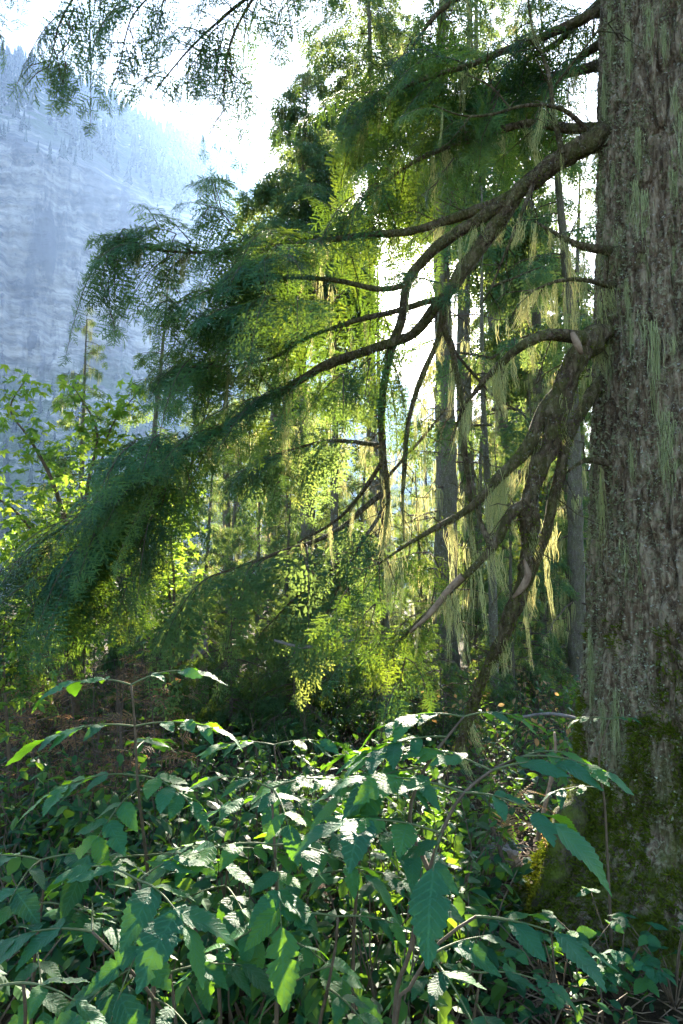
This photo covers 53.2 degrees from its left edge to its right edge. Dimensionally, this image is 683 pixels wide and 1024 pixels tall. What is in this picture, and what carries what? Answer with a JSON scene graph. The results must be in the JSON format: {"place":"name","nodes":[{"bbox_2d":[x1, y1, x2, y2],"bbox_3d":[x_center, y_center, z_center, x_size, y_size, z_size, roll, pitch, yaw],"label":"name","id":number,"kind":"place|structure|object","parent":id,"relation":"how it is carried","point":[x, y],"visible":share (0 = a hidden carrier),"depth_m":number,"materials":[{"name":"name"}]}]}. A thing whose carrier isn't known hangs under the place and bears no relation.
{"place":"outdoors","nodes":[
{"label":"outdoors","id":0,"kind":"place"},
{"bbox_2d":[0,68,589,598],"bbox_3d":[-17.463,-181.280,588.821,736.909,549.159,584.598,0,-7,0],"label":"mountain","id":1,"kind":"structure","parent":0,"point":[56,214],"depth_m":517.25,"materials":[{"name":"stone"}]},
{"bbox_2d":[0,39,458,525],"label":"forest","id":2,"kind":"object","parent":1,"relation":"on","point":[151,133],"visible":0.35,"depth_m":626.40,"materials":[{"name":"plant"}]},
{"bbox_2d":[0,0,598,451],"label":"sky","id":3,"kind":"structure","parent":0,"point":[266,89],"materials":[{"name":"white"}]},
{"bbox_2d":[0,599,682,1023],"bbox_3d":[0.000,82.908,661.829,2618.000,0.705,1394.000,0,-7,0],"label":"ground","id":4,"kind":"structure","parent":0,"point":[650,1015],"depth_m":3.56,"materials":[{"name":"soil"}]},
{"bbox_2d":[0,612,69,763],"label":"sapling","id":5,"kind":"object","parent":4,"relation":"on","point":[57,701],"visible":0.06,"depth_m":7.31,"materials":[{"name":"green plant"}]},
{"bbox_2d":[0,595,81,729],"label":"sapling","id":6,"kind":"object","parent":4,"relation":"on","point":[16,623],"visible":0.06,"depth_m":8.85,"materials":[{"name":"green plant"}]},
{"bbox_2d":[0,977,107,1023],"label":"elder shrub","id":7,"kind":"object","parent":4,"relation":"on","point":[90,1013],"visible":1,"depth_m":1.46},
{"bbox_2d":[0,307,113,666],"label":"conifer tree","id":8,"kind":"object","parent":4,"relation":"on","point":[97,376],"visible":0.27,"depth_m":11.91,"materials":[{"name":"green plant"}]},
{"bbox_2d":[0,847,148,1023],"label":"elder shrub","id":9,"kind":"object","parent":4,"relation":"on","point":[24,903],"visible":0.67,"depth_m":1.99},
{"bbox_2d":[44,601,132,721],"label":"sapling","id":10,"kind":"object","parent":4,"relation":"on","point":[110,664],"visible":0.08,"depth_m":9.15,"materials":[{"name":"green plant"}]},
{"bbox_2d":[0,637,202,853],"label":"dry brush","id":11,"kind":"object","parent":4,"relation":"on","point":[76,740],"visible":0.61,"depth_m":5.42,"materials":[{"name":"plant"}]},
{"bbox_2d":[0,602,50,768],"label":"vine maple","id":12,"kind":"object","parent":11,"relation":"on","point":[19,704],"visible":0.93,"depth_m":4.59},
{"bbox_2d":[0,364,158,712],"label":"vine maple","id":13,"kind":"object","parent":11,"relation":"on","point":[118,412],"visible":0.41,"depth_m":6.39,"materials":[{"name":"plant"}]},
{"bbox_2d":[113,480,222,680],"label":"vine maple","id":14,"kind":"object","parent":11,"relation":"on","point":[170,588],"visible":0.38,"depth_m":6.99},
{"bbox_2d":[98,516,141,719],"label":"dead tree","id":15,"kind":"object","parent":4,"relation":"on","point":[113,706],"visible":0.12,"depth_m":9.38,"materials":[{"name":"brown plant"}]},
{"bbox_2d":[5,668,253,1023],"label":"elder shrub","id":16,"kind":"object","parent":4,"relation":"on","point":[72,893],"visible":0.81,"depth_m":2.21,"materials":[{"name":"plant"}]},
{"bbox_2d":[95,632,198,768],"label":"sapling","id":17,"kind":"object","parent":4,"relation":"on","point":[138,708],"visible":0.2,"depth_m":7.34,"materials":[{"name":"green plant"}]},
{"bbox_2d":[0,849,296,1023],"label":"elder shrub","id":18,"kind":"object","parent":4,"relation":"on","point":[158,940],"visible":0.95,"depth_m":1.73,"materials":[{"name":"plant"}]},
{"bbox_2d":[92,257,217,700],"bbox_3d":[-2.659,-0.347,9.623,2.038,6.823,1.944,-4,-8,32],"label":"conifer tree","id":19,"kind":"object","parent":4,"relation":"on","point":[141,362],"visible":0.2,"depth_m":9.44,"materials":[{"name":"green plant"}]},
{"bbox_2d":[122,600,221,740],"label":"sapling","id":20,"kind":"object","parent":4,"relation":"on","point":[178,665],"visible":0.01,"depth_m":8.68,"materials":[{"name":"green plant"}]},
{"bbox_2d":[185,587,208,733],"bbox_3d":[-1.830,1.908,8.559,0.387,2.063,0.446,0,-7,0],"label":"broken stump","id":21,"kind":"object","parent":4,"relation":"on","point":[205,644],"visible":0.12,"depth_m":8.45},
{"bbox_2d":[165,573,257,703],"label":"sapling","id":22,"kind":"object","parent":4,"relation":"on","point":[214,631],"visible":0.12,"depth_m":9.96,"materials":[{"name":"green plant"}]},
{"bbox_2d":[181,438,251,664],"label":"young hemlock","id":23,"kind":"object","parent":4,"relation":"on","point":[226,532],"visible":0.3,"depth_m":12.55,"materials":[{"name":"green plant"}]},
{"bbox_2d":[185,402,254,598],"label":"conifer tree","id":24,"kind":"object","parent":4,"relation":"on","point":[220,517],"visible":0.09,"depth_m":48.85,"materials":[{"name":"green plant"}]},
{"bbox_2d":[169,588,280,761],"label":"sapling","id":25,"kind":"object","parent":4,"relation":"on","point":[233,706],"visible":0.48,"depth_m":7.36,"materials":[{"name":"green plant"}]},
{"bbox_2d":[180,296,277,646],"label":"conifer tree","id":26,"kind":"object","parent":4,"relation":"on","point":[226,511],"visible":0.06,"depth_m":21.03,"materials":[{"name":"green plant"}]},
{"bbox_2d":[133,841,326,1023],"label":"elder shrub","id":27,"kind":"object","parent":4,"relation":"on","point":[229,918],"visible":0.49,"depth_m":2.22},
{"bbox_2d":[197,420,264,663],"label":"young hemlock","id":28,"kind":"object","parent":4,"relation":"on","point":[234,509],"visible":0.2,"depth_m":16.24,"materials":[{"name":"green plant"}]},
{"bbox_2d":[215,366,265,617],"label":"conifer tree","id":29,"kind":"object","parent":4,"relation":"on","point":[232,470],"visible":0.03,"depth_m":30.16,"materials":[{"name":"green plant"}]},
{"bbox_2d":[214,431,285,678],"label":"young hemlock","id":30,"kind":"object","parent":4,"relation":"on","point":[258,554],"visible":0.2,"depth_m":13.63,"materials":[{"name":"green plant"}]},
{"bbox_2d":[195,592,312,746],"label":"sapling","id":31,"kind":"object","parent":4,"relation":"on","point":[251,658],"visible":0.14,"depth_m":8.12,"materials":[{"name":"green plant"}]},
{"bbox_2d":[242,362,290,552],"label":"conifer tree","id":32,"kind":"object","parent":4,"relation":"on","point":[261,427],"visible":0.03,"depth_m":58.78,"materials":[{"name":"green plant"}]},
{"bbox_2d":[138,775,398,1023],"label":"elder shrub","id":33,"kind":"object","parent":4,"relation":"on","point":[284,968],"visible":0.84,"depth_m":1.96,"materials":[{"name":"plant"}]},
{"bbox_2d":[246,420,297,617],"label":"young hemlock","id":34,"kind":"object","parent":4,"relation":"on","point":[275,542],"visible":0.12,"depth_m":22.87,"materials":[{"name":"green plant"}]},
{"bbox_2d":[143,267,401,747],"bbox_3d":[-0.597,-0.074,6.767,2.403,5.402,2.447,0,-7,0],"label":"young hemlock","id":35,"kind":"object","parent":4,"relation":"on","point":[319,595],"visible":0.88,"depth_m":6.44,"materials":[{"name":"green plant"}]},
{"bbox_2d":[274,639,353,648],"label":"dead branch","id":36,"kind":"object","parent":35,"relation":"attached to","point":[286,643],"visible":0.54,"depth_m":5.99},
{"bbox_2d":[195,739,352,870],"bbox_3d":[-0.275,1.518,2.841,0.748,1.070,0.450,0,-7,0],"label":"elder shrub","id":37,"kind":"object","parent":4,"relation":"on","point":[230,807],"visible":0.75,"depth_m":2.95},
{"bbox_2d":[232,345,316,630],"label":"conifer tree","id":38,"kind":"object","parent":4,"relation":"on","point":[271,415],"visible":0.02,"depth_m":25.13,"materials":[{"name":"green plant"}]},
{"bbox_2d":[253,365,297,618],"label":"conifer tree","id":39,"kind":"object","parent":4,"relation":"on","point":[276,482],"visible":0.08,"depth_m":24.51,"materials":[{"name":"green plant"}]},
{"bbox_2d":[246,458,308,694],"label":"young hemlock","id":40,"kind":"object","parent":4,"relation":"on","point":[277,586],"visible":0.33,"depth_m":11.14,"materials":[{"name":"green plant"}]},
{"bbox_2d":[241,628,341,767],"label":"sapling","id":41,"kind":"object","parent":4,"relation":"on","point":[272,706],"visible":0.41,"depth_m":6.96,"materials":[{"name":"green plant"}]},
{"bbox_2d":[273,481,320,617],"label":"young hemlock","id":42,"kind":"object","parent":4,"relation":"on","point":[297,563],"visible":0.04,"depth_m":18.94,"materials":[{"name":"green plant"}]},
{"bbox_2d":[278,435,324,594],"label":"conifer tree","id":43,"kind":"object","parent":4,"relation":"on","point":[296,529],"visible":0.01,"depth_m":23.90,"materials":[{"name":"green plant"}]},
{"bbox_2d":[220,65,392,662],"bbox_3d":[-0.981,-3.755,16.393,4.560,15.261,4.359,-6,-9,40],"label":"conifer tree","id":44,"kind":"object","parent":4,"relation":"on","point":[291,189],"visible":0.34,"depth_m":16.12,"materials":[{"name":"green plant"}]},
{"bbox_2d":[264,562,356,698],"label":"sapling","id":45,"kind":"object","parent":4,"relation":"on","point":[304,607],"visible":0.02,"depth_m":10.38,"materials":[{"name":"green plant"}]},
{"bbox_2d":[283,359,354,592],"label":"young hemlock","id":46,"kind":"object","parent":4,"relation":"on","point":[325,512],"visible":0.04,"depth_m":20.20,"materials":[{"name":"green plant"}]},
{"bbox_2d":[265,611,377,749],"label":"sapling","id":47,"kind":"object","parent":4,"relation":"on","point":[327,702],"visible":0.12,"depth_m":7.61,"materials":[{"name":"green plant"}]},
{"bbox_2d":[276,223,389,646],"bbox_3d":[-0.222,-1.651,15.514,2.601,10.796,2.311,-1,-7,8],"label":"conifer tree","id":48,"kind":"object","parent":4,"relation":"on","point":[344,487],"visible":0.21,"depth_m":15.30,"materials":[{"name":"green plant"}]},
{"bbox_2d":[315,457,350,532],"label":"conifer tree","id":49,"kind":"object","parent":4,"relation":"on","point":[339,500],"visible":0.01,"depth_m":29.34,"materials":[{"name":"green plant"}]},
{"bbox_2d":[258,911,411,1023],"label":"elder shrub","id":50,"kind":"object","parent":4,"relation":"on","point":[397,929],"visible":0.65,"depth_m":1.87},
{"bbox_2d":[301,411,370,635],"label":"young hemlock","id":51,"kind":"object","parent":4,"relation":"on","point":[326,521],"visible":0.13,"depth_m":15.88,"materials":[{"name":"green plant"}]},
{"bbox_2d":[0,0,682,977],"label":"hemlock tree","id":52,"kind":"object","parent":4,"relation":"on","point":[628,342],"visible":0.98,"depth_m":4.38,"materials":[{"name":"green plant"}]},
{"bbox_2d":[0,659,682,1023],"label":"undergrowth","id":53,"kind":"object","parent":4,"relation":"on","point":[162,829],"visible":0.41,"depth_m":3.37,"materials":[{"name":"plant"}]},
{"bbox_2d":[488,819,505,863],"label":"fallen branch","id":54,"kind":"object","parent":53,"relation":"on","point":[500,851],"visible":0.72,"depth_m":3.59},
{"bbox_2d":[523,712,574,718],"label":"fallen branch","id":55,"kind":"object","parent":53,"relation":"on","point":[549,713],"visible":0.67,"depth_m":6.19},
{"bbox_2d":[338,429,358,558],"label":"conifer tree","id":56,"kind":"object","parent":4,"relation":"on","point":[350,474],"visible":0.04,"depth_m":40.64,"materials":[{"name":"green plant"}]},
{"bbox_2d":[311,575,407,731],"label":"sapling","id":57,"kind":"object","parent":4,"relation":"on","point":[343,703],"visible":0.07,"depth_m":8.43,"materials":[{"name":"green plant"}]},
{"bbox_2d":[249,774,470,1013],"bbox_3d":[0.054,1.445,2.302,0.772,1.049,0.372,0,-7,0],"label":"elder shrub","id":58,"kind":"object","parent":4,"relation":"on","point":[411,867],"visible":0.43,"depth_m":2.33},
{"bbox_2d":[330,430,394,669],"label":"young hemlock","id":59,"kind":"object","parent":4,"relation":"on","point":[352,489],"visible":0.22,"depth_m":12.71,"materials":[{"name":"green plant"}]},
{"bbox_2d":[276,0,458,626],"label":"conifer tree","id":60,"kind":"object","parent":4,"relation":"on","point":[382,27],"visible":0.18,"depth_m":22.03,"materials":[{"name":"green plant"}]},
{"bbox_2d":[341,428,393,601],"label":"young hemlock","id":61,"kind":"object","parent":4,"relation":"on","point":[352,470],"visible":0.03,"depth_m":25.30,"materials":[{"name":"green plant"}]},
{"bbox_2d":[333,604,455,754],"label":"sapling","id":62,"kind":"object","parent":4,"relation":"on","point":[362,705],"visible":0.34,"depth_m":7.29,"materials":[{"name":"green plant"}]},
{"bbox_2d":[364,471,430,670],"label":"young hemlock","id":63,"kind":"object","parent":4,"relation":"on","point":[399,542],"visible":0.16,"depth_m":10.45,"materials":[{"name":"green plant"}]},
{"bbox_2d":[390,451,416,615],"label":"conifer tree","id":64,"kind":"object","parent":4,"relation":"on","point":[398,495],"visible":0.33,"depth_m":32.24,"materials":[{"name":"green plant"}]},
{"bbox_2d":[398,471,429,618],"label":"conifer tree","id":65,"kind":"object","parent":4,"relation":"on","point":[407,587],"visible":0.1,"depth_m":49.50,"materials":[{"name":"green plant"}]},
{"bbox_2d":[394,402,435,612],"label":"conifer tree","id":66,"kind":"object","parent":4,"relation":"on","point":[425,482],"visible":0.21,"depth_m":45.03,"materials":[{"name":"green plant"}]},
{"bbox_2d":[397,453,435,654],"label":"young hemlock","id":67,"kind":"object","parent":4,"relation":"on","point":[419,558],"visible":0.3,"depth_m":15.44,"materials":[{"name":"green plant"}]},
{"bbox_2d":[373,596,460,724],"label":"sapling","id":68,"kind":"object","parent":4,"relation":"on","point":[439,632],"visible":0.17,"depth_m":8.65,"materials":[{"name":"green plant"}]},
{"bbox_2d":[405,489,429,595],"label":"conifer tree","id":69,"kind":"object","parent":4,"relation":"on","point":[425,549],"visible":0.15,"depth_m":24.62,"materials":[{"name":"green plant"}]},
{"bbox_2d":[425,508,434,593],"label":"conifer tree","id":70,"kind":"object","parent":4,"relation":"on","point":[431,543],"visible":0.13,"depth_m":38.34,"materials":[{"name":"green plant"}]},
{"bbox_2d":[392,632,495,768],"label":"sapling","id":71,"kind":"object","parent":4,"relation":"on","point":[451,700],"visible":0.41,"depth_m":6.95,"materials":[{"name":"green plant"}]},
{"bbox_2d":[335,0,556,686],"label":"conifer tree","id":72,"kind":"object","parent":4,"relation":"on","point":[446,502],"visible":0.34,"depth_m":12.03,"materials":[{"name":"green plant"}]},
{"bbox_2d":[293,711,633,1023],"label":"elder shrub","id":73,"kind":"object","parent":4,"relation":"on","point":[364,824],"visible":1,"depth_m":1.78,"materials":[{"name":"plant"}]},
{"bbox_2d":[457,458,496,622],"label":"young hemlock","id":74,"kind":"object","parent":4,"relation":"on","point":[482,539],"depth_m":20.05,"materials":[{"name":"green plant"}]},
{"bbox_2d":[397,0,560,606],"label":"conifer tree","id":75,"kind":"object","parent":4,"relation":"on","point":[484,282],"visible":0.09,"depth_m":18.83,"materials":[{"name":"green plant"}]},
{"bbox_2d":[383,963,578,1023],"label":"elder shrub","id":76,"kind":"object","parent":4,"relation":"on","point":[419,985],"visible":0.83,"depth_m":1.99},
{"bbox_2d":[430,343,533,661],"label":"young hemlock","id":77,"kind":"object","parent":4,"relation":"on","point":[480,475],"visible":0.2,"depth_m":15.30,"materials":[{"name":"green plant"}]},
{"bbox_2d":[448,861,516,884],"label":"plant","id":78,"kind":"object","parent":4,"relation":"on","point":[511,864],"visible":0.11,"depth_m":3.94,"materials":[{"name":"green plant"}]},
{"bbox_2d":[386,186,580,721],"bbox_3d":[1.831,-0.926,8.608,2.559,7.702,1.552,0,-7,0],"label":"young hemlock","id":79,"kind":"object","parent":4,"relation":"on","point":[519,434],"visible":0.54,"depth_m":8.74,"materials":[{"name":"green plant"}]},
{"bbox_2d":[439,637,531,742],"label":"sapling","id":80,"kind":"object","parent":4,"relation":"on","point":[499,691],"visible":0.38,"depth_m":8.37,"materials":[{"name":"green plant"}]},
{"bbox_2d":[408,0,564,662],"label":"conifer tree","id":81,"kind":"object","parent":4,"relation":"on","point":[461,329],"visible":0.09,"depth_m":17.32,"materials":[{"name":"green plant"}]},
{"bbox_2d":[403,657,580,772],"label":"dry shrubs","id":82,"kind":"object","parent":4,"relation":"on","point":[536,740],"visible":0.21,"depth_m":7.08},
{"bbox_2d":[457,827,532,894],"bbox_3d":[0.825,1.952,3.733,0.434,0.339,0.386,0,-7,0],"label":"bramble","id":83,"kind":"object","parent":4,"relation":"on","point":[524,861],"visible":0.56,"depth_m":3.68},
{"bbox_2d":[474,842,520,866],"bbox_3d":[0.955,2.127,4.190,0.299,0.192,0.219,0,-7,0],"label":"rock","id":84,"kind":"object","parent":4,"relation":"on","point":[512,854],"visible":0.18,"depth_m":4.14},
{"bbox_2d":[470,306,530,425],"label":"conifer tree","id":85,"kind":"object","parent":4,"relation":"on","point":[475,343],"depth_m":47.19,"materials":[{"name":"green plant"}]},
{"bbox_2d":[470,605,537,705],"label":"sapling","id":86,"kind":"object","parent":4,"relation":"on","point":[482,654],"visible":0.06,"depth_m":10.90,"materials":[{"name":"green plant"}]},
{"bbox_2d":[463,422,547,660],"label":"young hemlock","id":87,"kind":"object","parent":4,"relation":"on","point":[491,451],"visible":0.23,"depth_m":13.07,"materials":[{"name":"green plant"}]},
{"bbox_2d":[394,911,620,1023],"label":"elder shrub","id":88,"kind":"object","parent":4,"relation":"on","point":[528,939],"visible":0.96,"depth_m":1.54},
{"bbox_2d":[470,472,556,713],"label":"young hemlock","id":89,"kind":"object","parent":4,"relation":"on","point":[511,578],"visible":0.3,"depth_m":9.52,"materials":[{"name":"green plant"}]},
{"bbox_2d":[470,185,563,634],"bbox_3d":[5.356,-4.993,21.586,3.372,18.724,3.588,-1,-7,4],"label":"conifer tree","id":90,"kind":"object","parent":4,"relation":"on","point":[473,326],"visible":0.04,"depth_m":21.17,"materials":[{"name":"green plant"}]},
{"bbox_2d":[479,304,555,555],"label":"conifer tree","id":91,"kind":"object","parent":4,"relation":"on","point":[493,424],"visible":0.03,"depth_m":23.65,"materials":[{"name":"green plant"}]},
{"bbox_2d":[491,783,554,850],"bbox_3d":[0.992,1.672,3.761,0.361,0.281,0.584,-1,-7,12],"label":"dry fern","id":92,"kind":"object","parent":4,"relation":"on","point":[510,822],"visible":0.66,"depth_m":3.69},
{"bbox_2d":[462,10,594,664],"bbox_3d":[4.599,-4.391,16.456,3.986,16.542,3.542,-6,-10,42],"label":"conifer tree","id":93,"kind":"object","parent":4,"relation":"on","point":[492,340],"visible":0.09,"depth_m":16.48,"materials":[{"name":"green plant"}]},
{"bbox_2d":[474,245,588,658],"bbox_3d":[4.913,-1.667,16.898,3.182,11.166,3.336,-3,-8,22],"label":"conifer tree","id":94,"kind":"object","parent":4,"relation":"on","point":[504,442],"visible":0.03,"depth_m":16.81,"materials":[{"name":"green plant"}]},
{"bbox_2d":[483,364,580,690],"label":"young hemlock","id":95,"kind":"object","parent":4,"relation":"on","point":[541,585],"visible":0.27,"depth_m":11.86,"materials":[{"name":"green plant"}]},
{"bbox_2d":[478,202,591,442],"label":"conifer tree","id":96,"kind":"object","parent":4,"relation":"on","point":[509,387],"depth_m":33.17,"materials":[{"name":"green plant"}]},
{"bbox_2d":[499,608,578,720],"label":"sapling","id":97,"kind":"object","parent":4,"relation":"on","point":[559,671],"visible":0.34,"depth_m":9.75,"materials":[{"name":"green plant"}]},
{"bbox_2d":[483,0,598,696],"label":"conifer tree","id":98,"kind":"object","parent":4,"relation":"on","point":[576,579],"visible":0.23,"depth_m":11.84,"materials":[{"name":"green plant"}]},
{"bbox_2d":[535,732,556,840],"bbox_3d":[1.111,1.487,3.706,0.134,0.583,0.033,-5,-8,34],"label":"bare stem","id":99,"kind":"object","parent":4,"relation":"on","point":[545,805],"visible":0.52,"depth_m":3.69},
{"bbox_2d":[474,911,625,1015],"bbox_3d":[0.837,1.811,2.722,0.463,0.374,0.475,-6,-9,42],"label":"bramble","id":100,"kind":"object","parent":4,"relation":"on","point":[582,932],"visible":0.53,"depth_m":2.70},
{"bbox_2d":[536,604,567,682],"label":"sapling","id":101,"kind":"object","parent":4,"relation":"on","point":[565,655],"visible":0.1,"depth_m":12.83,"materials":[{"name":"green plant"}]},
{"bbox_2d":[522,353,590,665],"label":"young hemlock","id":102,"kind":"object","parent":4,"relation":"on","point":[584,500],"visible":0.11,"depth_m":14.88,"materials":[{"name":"green plant"}]},
{"bbox_2d":[520,160,597,602],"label":"conifer tree","id":103,"kind":"object","parent":4,"relation":"on","point":[579,223],"visible":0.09,"depth_m":20.04,"materials":[{"name":"green plant"}]},
{"bbox_2d":[543,178,589,361],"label":"conifer tree","id":104,"kind":"object","parent":4,"relation":"on","point":[572,256],"visible":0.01,"depth_m":52.45,"materials":[{"name":"green plant"}]},
{"bbox_2d":[551,301,590,456],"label":"conifer tree","id":105,"kind":"object","parent":4,"relation":"on","point":[586,441],"visible":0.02,"depth_m":55.01,"materials":[{"name":"green plant"}]},
{"bbox_2d":[539,716,642,948],"bbox_3d":[1.139,1.491,3.068,0.490,1.119,0.156,0,-7,0],"label":"elder shrub","id":106,"kind":"object","parent":4,"relation":"on","point":[561,794],"visible":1,"depth_m":3.09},
{"bbox_2d":[534,887,674,1005],"bbox_3d":[1.104,1.821,2.811,0.484,0.362,0.432,-5,-8,34],"label":"bramble","id":107,"kind":"object","parent":4,"relation":"on","point":[626,957],"visible":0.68,"depth_m":2.68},
{"bbox_2d":[611,913,682,1010],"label":"bramble","id":108,"kind":"object","parent":4,"relation":"on","point":[623,921],"visible":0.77,"depth_m":2.73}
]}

